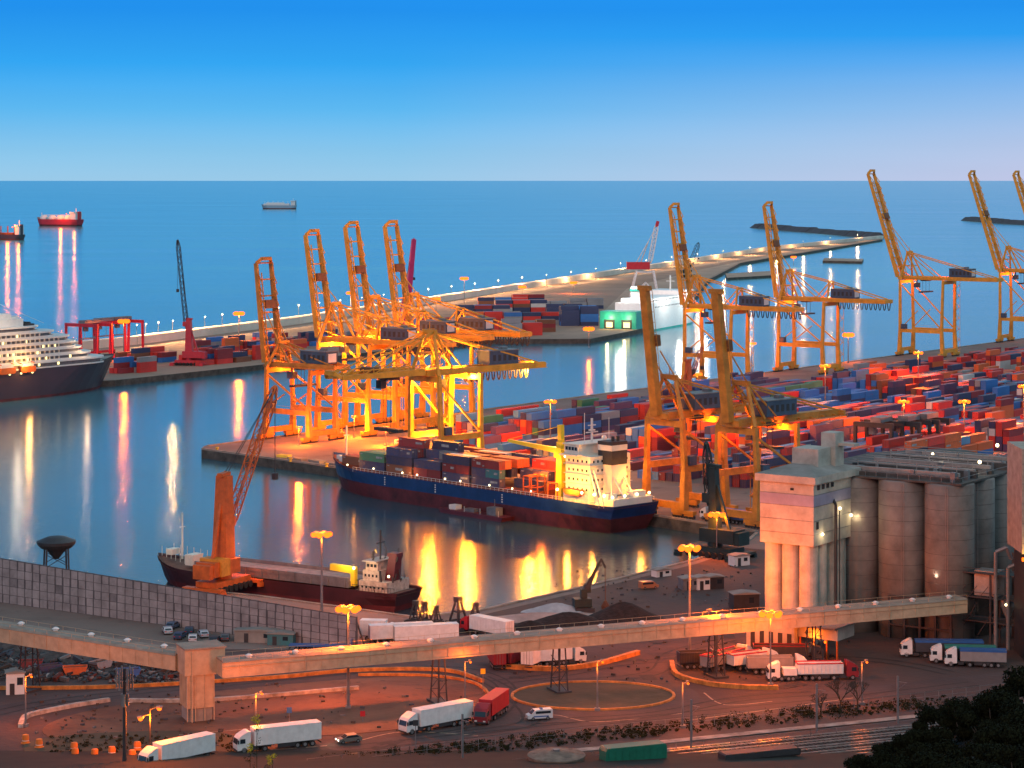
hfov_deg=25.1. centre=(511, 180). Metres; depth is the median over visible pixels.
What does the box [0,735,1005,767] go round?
hill
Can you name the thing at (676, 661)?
tyre mark
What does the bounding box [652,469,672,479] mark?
shipping container
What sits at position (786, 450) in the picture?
shipping container
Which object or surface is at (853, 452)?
shipping container
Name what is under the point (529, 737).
fence
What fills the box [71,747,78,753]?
road drum
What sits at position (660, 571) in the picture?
hut
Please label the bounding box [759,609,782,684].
lamp mast
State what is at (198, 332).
sea wall
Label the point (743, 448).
shipping container
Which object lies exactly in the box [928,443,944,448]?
shipping container
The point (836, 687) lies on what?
bare tree
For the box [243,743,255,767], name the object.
flower stalk
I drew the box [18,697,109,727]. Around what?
kerb
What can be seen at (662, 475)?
shipping container
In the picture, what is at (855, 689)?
bare tree
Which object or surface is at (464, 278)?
lamp mast
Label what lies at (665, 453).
shipping container
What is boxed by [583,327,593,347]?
lamp mast
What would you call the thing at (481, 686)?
kerb
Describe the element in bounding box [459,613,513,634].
truck
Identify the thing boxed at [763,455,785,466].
shipping container
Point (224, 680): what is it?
kerb
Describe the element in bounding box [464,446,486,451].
shipping container
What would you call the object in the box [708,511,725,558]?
lamp mast
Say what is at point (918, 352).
lamp mast
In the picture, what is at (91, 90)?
sky
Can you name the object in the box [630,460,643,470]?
shipping container
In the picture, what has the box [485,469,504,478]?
shipping container
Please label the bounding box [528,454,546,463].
shipping container
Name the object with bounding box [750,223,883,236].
breakwater
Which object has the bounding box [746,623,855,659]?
loading shed
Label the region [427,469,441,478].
shipping container
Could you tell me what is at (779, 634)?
door
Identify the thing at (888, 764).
tree
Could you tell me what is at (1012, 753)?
tree
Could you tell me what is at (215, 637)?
car
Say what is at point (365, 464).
shipping container
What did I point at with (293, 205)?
ship
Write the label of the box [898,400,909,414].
lamp mast
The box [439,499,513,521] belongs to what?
work barge
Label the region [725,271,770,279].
mole
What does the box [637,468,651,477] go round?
shipping container
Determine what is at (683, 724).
street lamp
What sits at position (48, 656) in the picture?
spoil heap
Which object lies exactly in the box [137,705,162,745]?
street lamp
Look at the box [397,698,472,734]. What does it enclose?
truck
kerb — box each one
[0,667,483,689]
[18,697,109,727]
[129,685,358,702]
[358,673,488,693]
[501,650,639,670]
[511,680,674,710]
[669,660,777,689]
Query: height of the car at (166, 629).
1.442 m
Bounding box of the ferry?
[600,275,696,330]
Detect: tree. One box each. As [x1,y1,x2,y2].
[810,692,827,716]
[825,679,857,712]
[843,757,854,767]
[844,681,868,709]
[851,748,913,767]
[852,750,893,767]
[870,738,923,753]
[880,753,917,767]
[891,725,953,765]
[893,749,955,767]
[908,738,973,766]
[912,705,976,742]
[930,697,977,744]
[945,690,995,727]
[953,689,1018,738]
[955,740,1023,767]
[957,723,1023,760]
[965,697,1023,752]
[975,743,1023,767]
[979,665,1023,722]
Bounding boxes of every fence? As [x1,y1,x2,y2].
[307,683,1002,759]
[521,719,937,758]
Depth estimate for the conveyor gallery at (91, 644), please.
428.30 m
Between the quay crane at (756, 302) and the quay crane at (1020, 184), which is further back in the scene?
the quay crane at (1020, 184)
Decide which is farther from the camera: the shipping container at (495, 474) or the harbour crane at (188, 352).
the harbour crane at (188, 352)
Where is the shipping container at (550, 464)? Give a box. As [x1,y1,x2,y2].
[546,460,555,469]
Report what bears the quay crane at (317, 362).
on the ground at (324, 449)
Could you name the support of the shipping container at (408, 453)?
on the shipping container at (401, 461)
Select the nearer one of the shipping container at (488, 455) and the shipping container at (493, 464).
the shipping container at (493, 464)
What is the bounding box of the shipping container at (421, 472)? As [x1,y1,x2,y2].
[414,467,426,476]
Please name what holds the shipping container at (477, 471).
on the shipping container at (486, 481)
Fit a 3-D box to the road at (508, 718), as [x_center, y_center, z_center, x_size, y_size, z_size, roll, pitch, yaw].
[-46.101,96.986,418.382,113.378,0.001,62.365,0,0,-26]
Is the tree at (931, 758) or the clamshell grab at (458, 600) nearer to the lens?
the tree at (931, 758)
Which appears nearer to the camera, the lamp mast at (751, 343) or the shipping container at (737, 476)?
the shipping container at (737, 476)
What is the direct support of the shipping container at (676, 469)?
on the shipping container at (694, 475)
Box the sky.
[0,0,1023,180]
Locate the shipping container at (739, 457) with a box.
[732,450,752,462]
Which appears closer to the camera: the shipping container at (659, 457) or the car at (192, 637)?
the car at (192, 637)
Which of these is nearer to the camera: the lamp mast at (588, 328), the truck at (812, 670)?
the truck at (812, 670)
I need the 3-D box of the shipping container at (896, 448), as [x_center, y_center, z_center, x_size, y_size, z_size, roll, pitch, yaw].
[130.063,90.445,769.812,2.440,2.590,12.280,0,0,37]
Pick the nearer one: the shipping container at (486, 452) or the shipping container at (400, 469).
the shipping container at (486, 452)
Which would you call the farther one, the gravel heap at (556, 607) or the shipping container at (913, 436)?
the shipping container at (913, 436)
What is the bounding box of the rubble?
[33,564,849,752]
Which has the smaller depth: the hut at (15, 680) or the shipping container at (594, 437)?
the hut at (15, 680)
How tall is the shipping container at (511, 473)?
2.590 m
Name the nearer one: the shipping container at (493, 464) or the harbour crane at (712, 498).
the harbour crane at (712, 498)
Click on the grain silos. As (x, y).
(923, 523)
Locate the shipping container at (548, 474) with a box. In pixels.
[520,468,553,480]
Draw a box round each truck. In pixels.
[137,731,214,761]
[232,719,321,751]
[360,618,394,640]
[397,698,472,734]
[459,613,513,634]
[472,687,508,724]
[506,652,520,666]
[540,647,586,665]
[676,648,720,669]
[699,507,742,523]
[699,644,752,671]
[726,647,777,670]
[746,653,806,674]
[753,642,823,659]
[766,660,799,681]
[795,659,858,680]
[899,637,983,657]
[929,643,995,663]
[944,646,1006,667]
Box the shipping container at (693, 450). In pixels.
[672,446,696,456]
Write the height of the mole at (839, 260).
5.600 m
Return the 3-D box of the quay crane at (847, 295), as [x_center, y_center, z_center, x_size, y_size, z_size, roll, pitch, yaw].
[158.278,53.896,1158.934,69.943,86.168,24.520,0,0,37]
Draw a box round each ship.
[0,220,24,239]
[0,304,113,401]
[37,212,83,225]
[261,200,296,208]
[333,413,657,533]
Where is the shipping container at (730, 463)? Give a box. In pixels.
[728,458,731,467]
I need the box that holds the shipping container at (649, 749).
[599,740,666,760]
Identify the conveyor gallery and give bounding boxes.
[0,616,176,693]
[216,591,967,703]
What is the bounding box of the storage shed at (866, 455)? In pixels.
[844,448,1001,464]
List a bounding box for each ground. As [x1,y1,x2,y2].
[0,339,1023,649]
[0,573,1023,749]
[87,239,881,386]
[484,548,764,623]
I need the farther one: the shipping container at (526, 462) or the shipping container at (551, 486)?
the shipping container at (526, 462)
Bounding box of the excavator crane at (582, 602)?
[572,558,609,611]
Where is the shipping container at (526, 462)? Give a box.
[497,455,529,467]
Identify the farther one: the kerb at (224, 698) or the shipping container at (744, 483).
the shipping container at (744, 483)
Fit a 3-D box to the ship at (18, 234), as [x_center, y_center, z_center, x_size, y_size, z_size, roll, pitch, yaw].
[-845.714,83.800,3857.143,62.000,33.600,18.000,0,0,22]
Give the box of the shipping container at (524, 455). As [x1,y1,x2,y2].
[514,453,532,457]
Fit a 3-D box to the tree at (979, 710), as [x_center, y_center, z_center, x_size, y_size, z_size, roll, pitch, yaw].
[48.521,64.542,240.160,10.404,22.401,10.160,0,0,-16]
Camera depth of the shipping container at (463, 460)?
695.95 m
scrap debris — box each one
[0,647,179,683]
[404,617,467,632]
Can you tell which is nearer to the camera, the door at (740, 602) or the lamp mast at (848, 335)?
the door at (740, 602)
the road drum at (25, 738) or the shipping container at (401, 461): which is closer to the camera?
the road drum at (25, 738)
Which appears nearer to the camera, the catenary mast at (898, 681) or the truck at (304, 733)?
the truck at (304, 733)
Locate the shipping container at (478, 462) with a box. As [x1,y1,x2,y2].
[472,457,487,467]
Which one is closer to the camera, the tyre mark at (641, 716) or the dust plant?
the tyre mark at (641, 716)
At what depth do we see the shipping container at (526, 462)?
690.19 m
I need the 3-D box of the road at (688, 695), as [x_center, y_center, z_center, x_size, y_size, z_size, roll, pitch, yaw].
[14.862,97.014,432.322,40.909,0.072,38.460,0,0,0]
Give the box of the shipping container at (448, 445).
[432,439,463,451]
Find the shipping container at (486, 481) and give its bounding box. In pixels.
[472,475,504,487]
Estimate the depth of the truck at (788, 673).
445.52 m
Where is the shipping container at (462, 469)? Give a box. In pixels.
[456,465,471,474]
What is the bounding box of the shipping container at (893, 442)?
[882,437,905,447]
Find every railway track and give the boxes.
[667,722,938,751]
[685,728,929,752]
[799,738,891,751]
[804,746,871,752]
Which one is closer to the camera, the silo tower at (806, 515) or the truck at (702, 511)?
the silo tower at (806, 515)
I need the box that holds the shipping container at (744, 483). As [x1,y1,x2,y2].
[740,479,752,487]
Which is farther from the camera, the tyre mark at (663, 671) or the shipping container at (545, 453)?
the shipping container at (545, 453)
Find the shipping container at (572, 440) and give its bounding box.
[556,439,581,443]
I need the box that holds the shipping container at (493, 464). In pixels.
[485,459,504,469]
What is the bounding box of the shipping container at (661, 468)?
[652,464,676,471]
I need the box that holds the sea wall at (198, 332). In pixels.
[72,236,883,348]
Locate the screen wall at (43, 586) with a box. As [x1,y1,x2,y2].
[0,558,364,644]
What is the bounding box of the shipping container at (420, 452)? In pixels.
[395,446,423,457]
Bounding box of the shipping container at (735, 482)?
[732,479,739,486]
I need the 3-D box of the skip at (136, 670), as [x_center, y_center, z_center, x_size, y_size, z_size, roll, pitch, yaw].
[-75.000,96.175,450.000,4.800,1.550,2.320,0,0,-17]
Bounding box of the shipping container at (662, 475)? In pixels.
[659,470,672,480]
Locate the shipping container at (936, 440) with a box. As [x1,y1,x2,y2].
[924,435,944,445]
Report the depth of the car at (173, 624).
497.43 m
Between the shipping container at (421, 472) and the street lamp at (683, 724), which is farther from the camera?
the shipping container at (421, 472)
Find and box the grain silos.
[844,444,1013,638]
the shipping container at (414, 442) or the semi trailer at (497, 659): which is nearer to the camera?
the semi trailer at (497, 659)
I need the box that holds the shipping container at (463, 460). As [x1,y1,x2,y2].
[442,453,474,465]
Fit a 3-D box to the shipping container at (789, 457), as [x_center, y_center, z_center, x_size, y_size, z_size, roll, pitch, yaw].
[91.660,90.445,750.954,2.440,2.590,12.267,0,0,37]
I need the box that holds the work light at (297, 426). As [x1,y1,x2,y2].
[296,425,301,445]
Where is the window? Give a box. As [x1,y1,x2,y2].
[17,677,22,684]
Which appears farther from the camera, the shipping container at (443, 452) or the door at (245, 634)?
the shipping container at (443, 452)
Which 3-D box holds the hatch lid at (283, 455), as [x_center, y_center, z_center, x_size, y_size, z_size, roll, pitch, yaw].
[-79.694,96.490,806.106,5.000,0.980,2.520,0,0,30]
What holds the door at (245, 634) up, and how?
in the hut at (251, 634)
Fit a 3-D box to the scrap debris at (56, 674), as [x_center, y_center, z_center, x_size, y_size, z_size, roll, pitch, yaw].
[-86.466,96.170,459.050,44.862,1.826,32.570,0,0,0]
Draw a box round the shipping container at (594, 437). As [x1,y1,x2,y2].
[577,435,601,440]
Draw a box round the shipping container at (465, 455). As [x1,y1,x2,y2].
[449,453,480,457]
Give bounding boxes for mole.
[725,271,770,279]
[823,258,863,263]
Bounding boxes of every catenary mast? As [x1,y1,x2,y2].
[461,714,468,757]
[690,699,699,747]
[815,684,824,731]
[897,676,905,723]
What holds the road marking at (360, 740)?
on the road at (987, 679)
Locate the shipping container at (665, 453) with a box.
[653,451,671,455]
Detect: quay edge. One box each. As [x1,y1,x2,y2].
[201,448,757,531]
[206,338,1023,445]
[227,532,758,617]
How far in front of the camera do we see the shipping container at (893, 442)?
769.20 m
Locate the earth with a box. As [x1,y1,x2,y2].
[42,676,485,737]
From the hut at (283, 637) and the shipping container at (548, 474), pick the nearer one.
the hut at (283, 637)
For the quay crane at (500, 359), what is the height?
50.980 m
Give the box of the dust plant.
[963,546,1013,649]
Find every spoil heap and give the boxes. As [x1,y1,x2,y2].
[0,642,49,653]
[0,651,95,663]
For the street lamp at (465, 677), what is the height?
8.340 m
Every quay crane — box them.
[254,257,350,443]
[303,229,456,437]
[324,322,545,459]
[343,221,494,431]
[383,220,531,425]
[637,285,748,518]
[668,202,803,383]
[704,289,846,528]
[762,201,892,374]
[866,169,1003,357]
[968,170,1023,342]
[1012,170,1023,212]
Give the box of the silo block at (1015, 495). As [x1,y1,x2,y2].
[1007,441,1023,658]
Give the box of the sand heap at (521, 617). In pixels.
[494,612,592,622]
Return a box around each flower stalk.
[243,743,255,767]
[251,714,261,767]
[264,753,276,767]
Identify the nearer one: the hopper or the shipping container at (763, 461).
the hopper
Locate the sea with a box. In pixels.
[0,181,1023,614]
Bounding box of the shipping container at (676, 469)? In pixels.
[673,462,699,473]
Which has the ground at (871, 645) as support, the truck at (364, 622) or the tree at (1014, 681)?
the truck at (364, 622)
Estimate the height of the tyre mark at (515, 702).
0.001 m
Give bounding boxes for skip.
[18,659,42,667]
[36,662,62,673]
[63,664,87,674]
[88,659,112,669]
[115,667,140,676]
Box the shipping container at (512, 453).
[500,451,516,455]
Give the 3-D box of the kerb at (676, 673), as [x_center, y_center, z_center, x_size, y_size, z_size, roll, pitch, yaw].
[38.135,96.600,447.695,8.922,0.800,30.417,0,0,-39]
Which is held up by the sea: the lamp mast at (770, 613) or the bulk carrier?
the bulk carrier
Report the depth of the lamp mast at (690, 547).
464.44 m
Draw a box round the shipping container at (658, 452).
[650,451,669,454]
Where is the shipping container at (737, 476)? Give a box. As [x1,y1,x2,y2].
[732,474,739,478]
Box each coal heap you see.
[514,620,544,631]
[534,612,599,628]
[588,602,666,623]
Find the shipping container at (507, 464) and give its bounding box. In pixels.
[494,458,510,469]
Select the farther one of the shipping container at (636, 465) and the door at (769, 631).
the shipping container at (636, 465)
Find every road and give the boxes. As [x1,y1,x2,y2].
[0,662,525,741]
[115,243,854,350]
[258,672,1021,749]
[480,672,523,685]
[488,675,699,720]
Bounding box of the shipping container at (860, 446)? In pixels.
[851,445,870,448]
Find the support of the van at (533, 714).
on the road at (987, 679)
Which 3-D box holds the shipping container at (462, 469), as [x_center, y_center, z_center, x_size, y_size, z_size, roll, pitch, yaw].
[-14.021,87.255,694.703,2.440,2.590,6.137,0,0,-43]
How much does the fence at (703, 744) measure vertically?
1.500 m
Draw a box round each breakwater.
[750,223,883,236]
[961,217,1023,224]
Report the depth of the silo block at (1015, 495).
469.05 m
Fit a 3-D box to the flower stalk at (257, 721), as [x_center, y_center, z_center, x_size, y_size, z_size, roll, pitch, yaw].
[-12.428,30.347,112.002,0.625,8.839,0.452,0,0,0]
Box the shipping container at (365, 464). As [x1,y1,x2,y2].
[359,460,385,470]
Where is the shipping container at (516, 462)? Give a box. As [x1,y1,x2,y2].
[490,455,522,467]
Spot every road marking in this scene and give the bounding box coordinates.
[256,732,477,750]
[525,713,681,721]
[687,698,850,720]
[704,693,771,704]
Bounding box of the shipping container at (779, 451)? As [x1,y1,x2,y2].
[773,443,793,454]
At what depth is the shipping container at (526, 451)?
804.47 m
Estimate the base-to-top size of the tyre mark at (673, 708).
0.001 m
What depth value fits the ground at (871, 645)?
450.16 m
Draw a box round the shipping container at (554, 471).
[530,467,555,480]
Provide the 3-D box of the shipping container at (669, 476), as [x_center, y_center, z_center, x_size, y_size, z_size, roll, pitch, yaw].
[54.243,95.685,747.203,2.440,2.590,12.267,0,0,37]
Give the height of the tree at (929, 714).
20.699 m
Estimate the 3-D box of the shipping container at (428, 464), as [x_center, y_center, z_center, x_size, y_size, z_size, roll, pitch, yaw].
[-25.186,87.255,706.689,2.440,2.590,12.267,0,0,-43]
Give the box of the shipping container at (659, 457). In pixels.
[650,456,669,459]
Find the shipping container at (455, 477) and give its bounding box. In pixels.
[442,471,471,483]
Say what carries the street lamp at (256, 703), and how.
on the ground at (871, 645)
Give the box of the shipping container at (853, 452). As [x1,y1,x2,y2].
[844,448,865,457]
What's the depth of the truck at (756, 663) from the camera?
451.79 m
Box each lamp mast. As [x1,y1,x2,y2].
[117,319,129,351]
[233,312,244,334]
[311,531,331,610]
[335,604,360,708]
[460,277,468,304]
[544,400,556,437]
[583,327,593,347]
[678,544,700,649]
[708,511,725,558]
[749,342,755,371]
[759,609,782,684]
[820,364,830,400]
[842,333,853,362]
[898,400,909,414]
[913,351,922,376]
[958,400,969,423]
[1018,384,1023,426]
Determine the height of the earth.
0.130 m
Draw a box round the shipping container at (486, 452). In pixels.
[473,450,504,455]
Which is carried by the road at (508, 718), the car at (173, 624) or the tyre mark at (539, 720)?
the tyre mark at (539, 720)
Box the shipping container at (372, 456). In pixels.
[359,451,385,462]
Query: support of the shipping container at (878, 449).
on the shipping container
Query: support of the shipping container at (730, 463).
on the shipping container
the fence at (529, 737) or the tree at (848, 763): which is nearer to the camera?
the tree at (848, 763)
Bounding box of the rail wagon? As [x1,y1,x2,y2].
[718,744,800,759]
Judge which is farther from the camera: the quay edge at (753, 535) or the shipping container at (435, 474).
the shipping container at (435, 474)
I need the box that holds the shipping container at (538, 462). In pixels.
[532,458,550,468]
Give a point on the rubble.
(266, 709)
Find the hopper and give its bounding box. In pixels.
[37,535,75,568]
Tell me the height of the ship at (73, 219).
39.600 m
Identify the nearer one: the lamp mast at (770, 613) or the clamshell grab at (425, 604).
the lamp mast at (770, 613)
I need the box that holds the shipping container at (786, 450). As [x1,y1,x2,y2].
[781,444,805,454]
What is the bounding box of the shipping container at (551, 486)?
[520,477,553,489]
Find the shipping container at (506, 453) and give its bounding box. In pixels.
[496,451,510,455]
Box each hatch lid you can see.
[276,454,291,457]
[287,456,306,460]
[308,459,326,463]
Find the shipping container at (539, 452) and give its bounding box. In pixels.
[536,446,554,455]
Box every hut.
[5,667,25,694]
[233,627,284,642]
[266,630,296,645]
[650,567,671,576]
[677,574,696,590]
[692,574,710,589]
[704,573,724,588]
[727,552,750,565]
[727,589,760,609]
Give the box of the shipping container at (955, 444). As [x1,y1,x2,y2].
[945,440,960,447]
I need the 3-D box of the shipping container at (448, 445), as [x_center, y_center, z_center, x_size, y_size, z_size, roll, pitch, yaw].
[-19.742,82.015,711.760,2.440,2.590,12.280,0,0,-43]
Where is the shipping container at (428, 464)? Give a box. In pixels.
[414,458,441,470]
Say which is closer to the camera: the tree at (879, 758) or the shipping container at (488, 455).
the tree at (879, 758)
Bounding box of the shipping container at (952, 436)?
[940,432,960,442]
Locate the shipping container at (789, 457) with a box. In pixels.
[783,455,791,463]
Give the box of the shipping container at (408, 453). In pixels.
[399,448,417,457]
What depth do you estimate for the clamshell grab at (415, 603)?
501.30 m
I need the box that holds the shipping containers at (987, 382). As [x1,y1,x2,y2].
[109,294,1023,456]
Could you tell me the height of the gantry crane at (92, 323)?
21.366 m
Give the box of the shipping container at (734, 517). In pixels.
[725,507,745,519]
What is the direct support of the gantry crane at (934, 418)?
on the ground at (324, 449)
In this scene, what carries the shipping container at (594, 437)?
on the shipping container
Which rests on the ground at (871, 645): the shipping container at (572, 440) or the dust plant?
the dust plant
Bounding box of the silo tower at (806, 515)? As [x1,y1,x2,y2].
[755,431,860,643]
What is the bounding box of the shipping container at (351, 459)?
[342,455,358,464]
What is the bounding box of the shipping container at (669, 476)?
[666,471,672,480]
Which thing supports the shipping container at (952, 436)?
on the shipping container at (955, 444)
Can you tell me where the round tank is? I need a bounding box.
[527,747,585,762]
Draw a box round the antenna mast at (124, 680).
[116,666,132,760]
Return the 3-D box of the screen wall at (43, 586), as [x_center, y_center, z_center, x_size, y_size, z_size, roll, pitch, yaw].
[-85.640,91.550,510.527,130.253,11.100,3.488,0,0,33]
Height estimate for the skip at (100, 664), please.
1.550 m
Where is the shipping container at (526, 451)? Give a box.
[511,449,529,453]
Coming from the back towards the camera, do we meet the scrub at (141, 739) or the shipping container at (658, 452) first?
the shipping container at (658, 452)
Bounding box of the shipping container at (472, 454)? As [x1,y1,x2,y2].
[458,452,486,456]
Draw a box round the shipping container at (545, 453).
[543,446,555,455]
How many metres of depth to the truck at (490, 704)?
413.05 m
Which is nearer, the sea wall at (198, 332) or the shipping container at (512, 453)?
the shipping container at (512, 453)
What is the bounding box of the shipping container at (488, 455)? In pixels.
[463,452,492,456]
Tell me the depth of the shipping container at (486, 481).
685.44 m
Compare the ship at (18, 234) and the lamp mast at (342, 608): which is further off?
the ship at (18, 234)
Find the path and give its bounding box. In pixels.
[573,702,1023,750]
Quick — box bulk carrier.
[157,513,422,611]
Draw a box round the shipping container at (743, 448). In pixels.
[731,446,752,455]
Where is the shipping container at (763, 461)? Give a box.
[740,459,765,466]
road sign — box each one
[287,707,291,721]
[360,711,364,721]
[413,720,417,748]
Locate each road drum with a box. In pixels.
[21,734,29,743]
[35,738,43,747]
[70,742,77,749]
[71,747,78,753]
[91,748,98,754]
[108,746,115,752]
[128,749,135,754]
[134,741,141,750]
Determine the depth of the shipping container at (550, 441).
791.97 m
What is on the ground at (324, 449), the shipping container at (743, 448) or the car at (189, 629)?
the car at (189, 629)
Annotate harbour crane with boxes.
[169,240,206,365]
[182,385,277,594]
[399,238,415,324]
[626,221,659,296]
[672,346,703,391]
[674,441,756,561]
[680,242,699,277]
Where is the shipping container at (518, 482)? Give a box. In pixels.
[514,478,547,490]
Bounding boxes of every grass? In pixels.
[23,731,234,750]
[514,683,671,707]
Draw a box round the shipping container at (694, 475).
[673,471,699,481]
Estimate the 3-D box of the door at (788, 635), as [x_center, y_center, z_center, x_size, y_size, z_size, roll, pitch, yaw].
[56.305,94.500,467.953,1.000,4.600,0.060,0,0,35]
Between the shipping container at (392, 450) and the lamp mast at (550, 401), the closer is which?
the shipping container at (392, 450)
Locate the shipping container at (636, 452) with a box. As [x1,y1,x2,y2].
[627,447,643,457]
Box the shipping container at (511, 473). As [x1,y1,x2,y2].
[505,468,516,477]
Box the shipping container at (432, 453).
[426,449,441,458]
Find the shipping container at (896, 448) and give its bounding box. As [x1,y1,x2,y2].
[889,446,903,450]
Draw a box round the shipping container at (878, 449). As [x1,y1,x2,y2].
[875,446,881,451]
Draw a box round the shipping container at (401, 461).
[386,455,416,466]
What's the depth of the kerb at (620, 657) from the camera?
457.07 m
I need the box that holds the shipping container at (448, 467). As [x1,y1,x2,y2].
[442,463,455,472]
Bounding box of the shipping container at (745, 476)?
[740,473,752,479]
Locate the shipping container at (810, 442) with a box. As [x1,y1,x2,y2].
[800,440,816,444]
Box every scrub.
[48,733,240,752]
[321,695,955,756]
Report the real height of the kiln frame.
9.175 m
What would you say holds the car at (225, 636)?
on the ground at (324, 449)
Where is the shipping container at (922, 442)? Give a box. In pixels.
[904,438,927,449]
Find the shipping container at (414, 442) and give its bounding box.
[398,437,429,448]
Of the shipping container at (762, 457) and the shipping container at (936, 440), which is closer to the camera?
the shipping container at (762, 457)
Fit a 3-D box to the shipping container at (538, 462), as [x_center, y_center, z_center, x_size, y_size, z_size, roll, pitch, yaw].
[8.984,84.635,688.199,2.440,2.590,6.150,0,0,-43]
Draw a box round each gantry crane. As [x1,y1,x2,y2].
[65,319,114,358]
[78,317,126,354]
[98,316,143,353]
[853,415,904,441]
[881,414,931,434]
[910,411,950,433]
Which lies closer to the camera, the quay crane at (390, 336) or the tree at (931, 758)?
the tree at (931, 758)
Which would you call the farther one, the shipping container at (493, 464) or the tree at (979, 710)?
the shipping container at (493, 464)
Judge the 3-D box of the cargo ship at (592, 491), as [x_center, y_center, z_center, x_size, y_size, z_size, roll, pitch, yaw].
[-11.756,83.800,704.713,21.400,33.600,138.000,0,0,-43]
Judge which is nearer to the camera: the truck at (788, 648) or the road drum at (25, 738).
the road drum at (25, 738)
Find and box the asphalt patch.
[258,633,862,750]
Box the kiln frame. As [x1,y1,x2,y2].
[888,595,952,639]
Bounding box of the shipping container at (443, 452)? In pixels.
[439,450,457,459]
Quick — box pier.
[599,246,835,317]
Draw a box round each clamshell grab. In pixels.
[407,600,421,621]
[418,600,433,621]
[431,605,443,622]
[446,596,465,627]
[470,601,479,614]
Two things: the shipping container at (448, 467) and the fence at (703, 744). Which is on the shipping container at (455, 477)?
the shipping container at (448, 467)
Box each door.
[10,684,14,694]
[244,633,247,642]
[272,636,276,644]
[604,319,614,328]
[621,320,631,328]
[700,581,703,589]
[739,601,742,609]
[751,632,754,647]
[760,631,763,642]
[769,631,772,642]
[778,633,781,642]
[787,634,790,642]
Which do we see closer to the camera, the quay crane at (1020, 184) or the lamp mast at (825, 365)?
the lamp mast at (825, 365)
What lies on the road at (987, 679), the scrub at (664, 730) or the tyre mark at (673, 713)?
the tyre mark at (673, 713)
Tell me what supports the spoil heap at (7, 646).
on the ground at (871, 645)
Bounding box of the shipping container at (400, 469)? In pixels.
[386,463,413,474]
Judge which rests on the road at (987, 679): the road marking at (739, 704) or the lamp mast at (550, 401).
the road marking at (739, 704)
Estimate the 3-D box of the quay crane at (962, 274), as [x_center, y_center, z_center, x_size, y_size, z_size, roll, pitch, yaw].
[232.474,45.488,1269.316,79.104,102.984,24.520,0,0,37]
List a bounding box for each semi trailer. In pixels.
[289,638,352,649]
[368,621,433,642]
[393,622,458,641]
[487,653,506,668]
[521,650,543,667]
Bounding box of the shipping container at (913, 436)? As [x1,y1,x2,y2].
[900,433,922,440]
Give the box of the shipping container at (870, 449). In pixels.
[867,444,881,452]
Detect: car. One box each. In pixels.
[162,626,172,634]
[165,621,179,628]
[173,631,186,639]
[184,626,193,633]
[188,634,196,641]
[197,629,208,637]
[209,635,220,640]
[221,633,229,640]
[335,732,362,743]
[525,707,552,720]
[638,580,658,589]
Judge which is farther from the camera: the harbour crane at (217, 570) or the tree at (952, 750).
the harbour crane at (217, 570)
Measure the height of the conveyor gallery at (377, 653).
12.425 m
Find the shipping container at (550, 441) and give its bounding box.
[536,437,557,445]
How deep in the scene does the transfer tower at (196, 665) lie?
412.62 m
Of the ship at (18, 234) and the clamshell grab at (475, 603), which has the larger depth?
the ship at (18, 234)
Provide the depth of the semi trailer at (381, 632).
481.02 m
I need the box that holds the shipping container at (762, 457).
[761,455,777,458]
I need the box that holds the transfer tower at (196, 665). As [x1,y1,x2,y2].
[175,640,225,722]
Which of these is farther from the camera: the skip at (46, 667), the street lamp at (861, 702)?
the skip at (46, 667)
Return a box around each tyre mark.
[0,666,516,736]
[0,671,498,732]
[270,682,966,750]
[338,685,978,750]
[456,682,523,731]
[465,676,541,735]
[491,656,954,680]
[501,659,943,683]
[527,691,810,719]
[531,695,814,723]
[543,638,721,680]
[561,640,735,683]
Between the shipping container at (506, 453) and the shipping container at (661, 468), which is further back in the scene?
the shipping container at (661, 468)
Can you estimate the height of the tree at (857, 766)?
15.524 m
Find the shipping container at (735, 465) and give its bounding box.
[732,461,746,467]
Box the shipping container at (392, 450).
[386,446,402,456]
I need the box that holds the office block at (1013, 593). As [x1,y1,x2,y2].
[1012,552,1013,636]
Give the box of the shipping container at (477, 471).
[472,467,484,476]
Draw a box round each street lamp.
[23,673,32,726]
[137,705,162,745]
[255,690,262,724]
[464,659,471,698]
[595,659,603,710]
[680,680,688,727]
[859,659,867,704]
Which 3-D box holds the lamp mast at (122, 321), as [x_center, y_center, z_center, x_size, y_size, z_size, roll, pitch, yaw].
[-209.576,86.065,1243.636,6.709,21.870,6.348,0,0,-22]
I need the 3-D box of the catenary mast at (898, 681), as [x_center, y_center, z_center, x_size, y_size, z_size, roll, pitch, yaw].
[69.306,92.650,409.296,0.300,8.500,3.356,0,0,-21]
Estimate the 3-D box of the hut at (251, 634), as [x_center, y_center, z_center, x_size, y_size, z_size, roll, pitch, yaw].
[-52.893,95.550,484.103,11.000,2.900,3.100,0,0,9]
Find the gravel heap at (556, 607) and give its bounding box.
[521,603,579,612]
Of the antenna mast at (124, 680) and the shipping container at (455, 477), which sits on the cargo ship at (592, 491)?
the shipping container at (455, 477)

